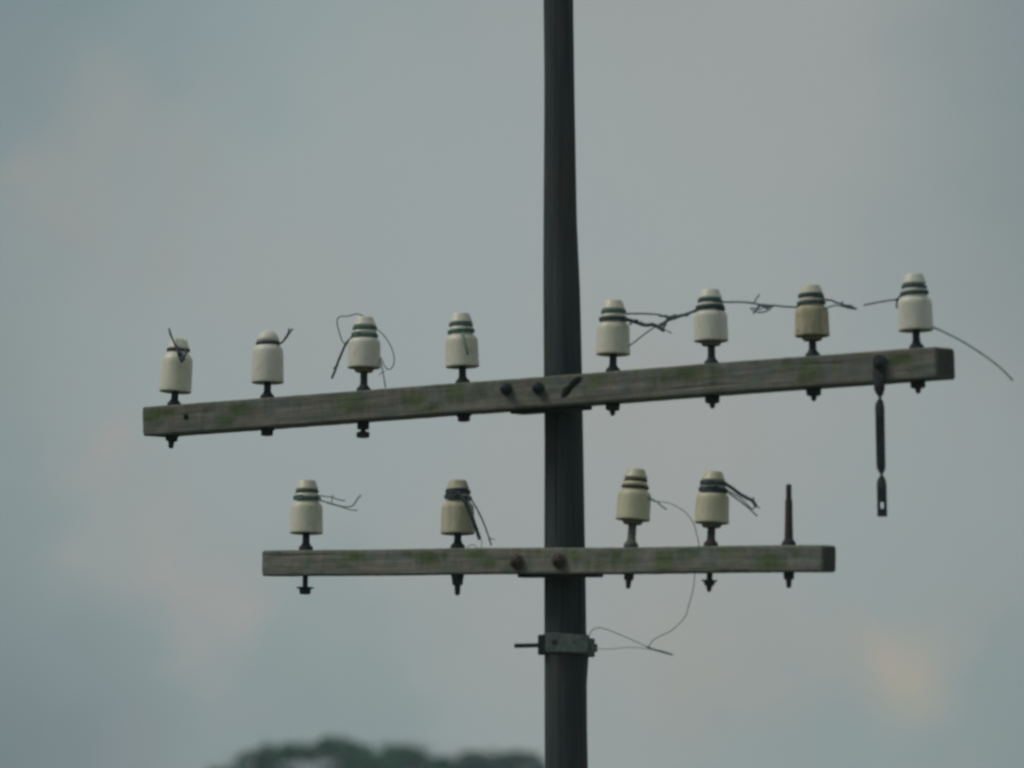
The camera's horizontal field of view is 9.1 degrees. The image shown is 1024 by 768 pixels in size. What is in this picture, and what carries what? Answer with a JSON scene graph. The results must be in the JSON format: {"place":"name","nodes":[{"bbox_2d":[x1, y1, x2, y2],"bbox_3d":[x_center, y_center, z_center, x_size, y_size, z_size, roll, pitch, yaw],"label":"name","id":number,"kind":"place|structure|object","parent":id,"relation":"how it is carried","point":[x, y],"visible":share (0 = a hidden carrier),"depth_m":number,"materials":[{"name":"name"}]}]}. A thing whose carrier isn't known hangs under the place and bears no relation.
{"place":"outdoors","nodes":[
{"label":"outdoors","id":0,"kind":"place"},
{"bbox_2d":[0,0,1023,767],"label":"sky","id":1,"kind":"structure","parent":0,"point":[218,174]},
{"bbox_3d":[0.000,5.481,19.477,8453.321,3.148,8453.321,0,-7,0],"label":"ground","id":2,"kind":"structure","parent":0,"visible":0},
{"bbox_2d":[206,733,398,767],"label":"tree","id":3,"kind":"object","parent":2,"relation":"on","point":[351,756],"visible":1,"depth_m":199.89,"materials":[{"name":"green plant"}]},
{"bbox_2d":[373,740,439,767],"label":"tree","id":4,"kind":"object","parent":2,"relation":"on","point":[407,757],"visible":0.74,"depth_m":213.83,"materials":[{"name":"green plant"}]},
{"bbox_2d":[420,747,544,767],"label":"tree","id":5,"kind":"object","parent":2,"relation":"on","point":[478,759],"visible":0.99,"depth_m":205.81,"materials":[{"name":"green plant"}]},
{"bbox_2d":[543,0,588,767],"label":"telegraph pole","id":6,"kind":"object","parent":2,"relation":"on","point":[565,690],"visible":0.95,"depth_m":20.10,"materials":[{"name":"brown wood"}]},
{"bbox_2d":[143,347,954,436],"bbox_3d":[0.104,0.038,20.097,2.862,0.108,0.326,-4,-5,30],"label":"crossarm","id":7,"kind":"object","parent":6,"relation":"attached to","point":[556,394],"visible":1,"depth_m":19.95,"materials":[{"name":"brown wood"}]},
{"bbox_2d":[159,338,192,447],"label":"insulator","id":8,"kind":"object","parent":7,"relation":"on","point":[176,378],"visible":1,"depth_m":20.69,"materials":[{"name":"beige ceramic"}]},
{"bbox_2d":[167,328,189,362],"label":"broken wire","id":9,"kind":"object","parent":8,"relation":"attached to","point":[178,349],"visible":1,"depth_m":20.67,"materials":[{"name":"black metal"}]},
{"bbox_2d":[251,330,283,435],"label":"insulator","id":10,"kind":"object","parent":7,"relation":"attached to","point":[267,366],"visible":1,"depth_m":20.51,"materials":[{"name":"white ceramic"}]},
{"bbox_2d":[256,328,292,345],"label":"broken wire","id":11,"kind":"object","parent":10,"relation":"attached to","point":[278,343],"visible":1,"depth_m":20.52,"materials":[{"name":"black metal"}]},
{"bbox_2d":[347,316,380,437],"bbox_3d":[-0.471,-0.022,20.364,0.107,0.387,0.107,1,-7,0],"label":"insulator","id":12,"kind":"object","parent":7,"relation":"attached to","point":[364,354],"visible":1,"depth_m":20.34,"materials":[{"name":"white ceramic"}]},
{"bbox_2d":[331,313,394,387],"bbox_3d":[-0.475,-0.106,20.375,0.225,0.244,0.086,-1,-7,11],"label":"broken wire","id":13,"kind":"object","parent":12,"relation":"attached to","point":[357,334],"visible":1,"depth_m":20.35,"materials":[{"name":"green metal"}]},
{"bbox_2d":[445,312,478,421],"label":"insulator","id":14,"kind":"object","parent":7,"relation":"on","point":[458,357],"visible":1,"depth_m":20.16,"materials":[{"name":"beige ceramic"}]},
{"bbox_2d":[447,321,474,354],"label":"broken wire","id":15,"kind":"object","parent":14,"relation":"attached to","point":[463,330],"visible":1,"depth_m":20.16,"materials":[{"name":"green metal"}]},
{"bbox_2d":[596,299,629,415],"bbox_3d":[0.315,-0.082,19.916,0.107,0.364,0.107,1,-7,0],"label":"insulator","id":16,"kind":"object","parent":7,"relation":"attached to","point":[613,341],"visible":1,"depth_m":19.89,"materials":[{"name":"beige ceramic"}]},
{"bbox_2d":[599,308,696,346],"bbox_3d":[0.416,-0.179,19.846,0.352,0.131,0.093,-6,-9,38],"label":"broken wire","id":17,"kind":"object","parent":16,"relation":"attached to","point":[661,324],"visible":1,"depth_m":19.87,"materials":[{"name":"black metal"}]},
{"bbox_2d":[694,288,727,408],"bbox_3d":[0.615,-0.109,19.743,0.107,0.371,0.107,-1,-7,0],"label":"insulator","id":18,"kind":"object","parent":7,"relation":"attached to","point":[711,329],"visible":1,"depth_m":19.72,"materials":[{"name":"white ceramic"}]},
{"bbox_2d":[690,294,798,313],"bbox_3d":[0.711,-0.246,19.679,0.363,0.062,0.093,-6,-9,39],"label":"broken wire","id":19,"kind":"object","parent":18,"relation":"attached to","point":[722,306],"visible":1,"depth_m":19.71,"materials":[{"name":"black metal"}]},
{"bbox_2d":[795,284,829,400],"bbox_3d":[0.919,-0.125,19.569,0.107,0.358,0.107,-1,-7,0],"label":"insulator","id":20,"kind":"object","parent":7,"relation":"attached to","point":[812,324],"visible":1,"depth_m":19.54,"materials":[{"name":"ceramic"}]},
{"bbox_2d":[797,292,856,309],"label":"broken wire","id":21,"kind":"object","parent":20,"relation":"attached to","point":[823,300],"visible":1,"depth_m":19.55,"materials":[{"name":"black metal"}]},
{"bbox_2d":[873,355,886,516],"bbox_3d":[1.112,0.155,19.334,0.041,0.492,0.039,0,-7,0],"label":"iron strap","id":22,"kind":"object","parent":7,"relation":"hanging from","point":[879,373],"visible":1,"depth_m":19.34,"materials":[{"name":"black metal"}]},
{"bbox_2d":[898,273,933,393],"bbox_3d":[1.225,-0.152,19.394,0.107,0.366,0.107,-2,-7,0],"label":"insulator","id":23,"kind":"object","parent":7,"relation":"attached to","point":[915,316],"visible":1,"depth_m":19.37,"materials":[{"name":"white ceramic"}]},
{"bbox_2d":[863,283,928,307],"bbox_3d":[1.176,-0.262,19.452,0.214,0.069,0.088,-7,-10,44],"label":"broken wire","id":24,"kind":"object","parent":23,"relation":"attached to","point":[918,285],"visible":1,"depth_m":19.38,"materials":[{"name":"black metal"}]},
{"bbox_2d":[933,326,1012,380],"bbox_3d":[1.367,-0.102,19.309,0.322,0.207,0.027,-5,-9,35],"label":"broken wire","id":25,"kind":"object","parent":23,"relation":"attached to","point":[988,358],"visible":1,"depth_m":19.28,"materials":[{"name":"grey metal"}]},
{"bbox_2d":[262,545,835,577],"bbox_3d":[0.125,0.560,20.042,2.020,0.094,0.288,-1,-3,30],"label":"crossarm","id":26,"kind":"object","parent":6,"relation":"attached to","point":[559,562],"visible":1,"depth_m":19.92,"materials":[{"name":"brown wood"}]},
{"bbox_2d":[289,480,322,594],"bbox_3d":[-0.657,0.489,20.433,0.107,0.366,0.107,1,-7,0],"label":"insulator","id":27,"kind":"object","parent":26,"relation":"attached to","point":[306,519],"visible":1,"depth_m":20.41,"materials":[{"name":"beige ceramic"}]},
{"bbox_2d":[293,489,360,510],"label":"broken wire","id":28,"kind":"object","parent":27,"relation":"attached to","point":[300,497],"visible":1,"depth_m":20.41,"materials":[{"name":"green metal"}]},
{"bbox_2d":[441,480,474,594],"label":"insulator","id":29,"kind":"object","parent":26,"relation":"attached to","point":[456,522],"visible":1,"depth_m":20.12,"materials":[{"name":"ceramic"}]},
{"bbox_2d":[444,488,494,547],"bbox_3d":[-0.143,0.423,20.125,0.089,0.196,0.174,6,-9,-41],"label":"broken wire","id":30,"kind":"object","parent":29,"relation":"attached to","point":[449,492],"visible":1,"depth_m":20.10,"materials":[{"name":"black metal"}]},
{"bbox_2d":[616,468,650,588],"bbox_3d":[0.373,0.448,19.835,0.107,0.373,0.107,4,-7,1],"label":"insulator","id":31,"kind":"object","parent":26,"relation":"attached to","point":[633,508],"visible":1,"depth_m":19.81,"materials":[{"name":"ceramic"}]},
{"bbox_2d":[588,498,698,655],"bbox_3d":[0.418,0.603,19.834,0.378,0.491,0.083,-4,-8,29],"label":"broken wire","id":32,"kind":"object","parent":31,"relation":"attached to","point":[661,651],"visible":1,"depth_m":19.76,"materials":[{"name":"grey metal"}]},
{"bbox_2d":[621,478,666,509],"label":"broken wire","id":33,"kind":"object","parent":31,"relation":"attached to","point":[638,486],"visible":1,"depth_m":19.82,"materials":[{"name":"metal"}]},
{"bbox_2d":[694,471,728,591],"bbox_3d":[0.614,0.454,19.698,0.107,0.373,0.107,2,-7,0],"label":"insulator","id":34,"kind":"object","parent":26,"relation":"attached to","point":[711,512],"visible":1,"depth_m":19.67,"materials":[{"name":"ceramic"}]},
{"bbox_2d":[698,480,759,515],"bbox_3d":[0.658,0.351,19.670,0.092,0.122,0.205,7,-10,-43],"label":"broken wire","id":35,"kind":"object","parent":34,"relation":"attached to","point":[715,488],"visible":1,"depth_m":19.67,"materials":[{"name":"black metal"}]},
{"bbox_2d":[782,484,795,587],"bbox_3d":[0.846,0.465,19.559,0.044,0.318,0.044,0,-7,0],"label":"insulator pin","id":36,"kind":"object","parent":26,"relation":"attached to","point":[788,540],"visible":1,"depth_m":19.55,"materials":[{"name":"metal"}]},
{"bbox_2d":[514,633,596,656],"bbox_3d":[0.137,0.819,20.044,0.260,0.070,0.161,0,-7,0],"label":"pole clamp","id":37,"kind":"object","parent":6,"relation":"attached to","point":[565,643],"visible":1,"depth_m":19.97,"materials":[{"name":"metal"}]}
]}

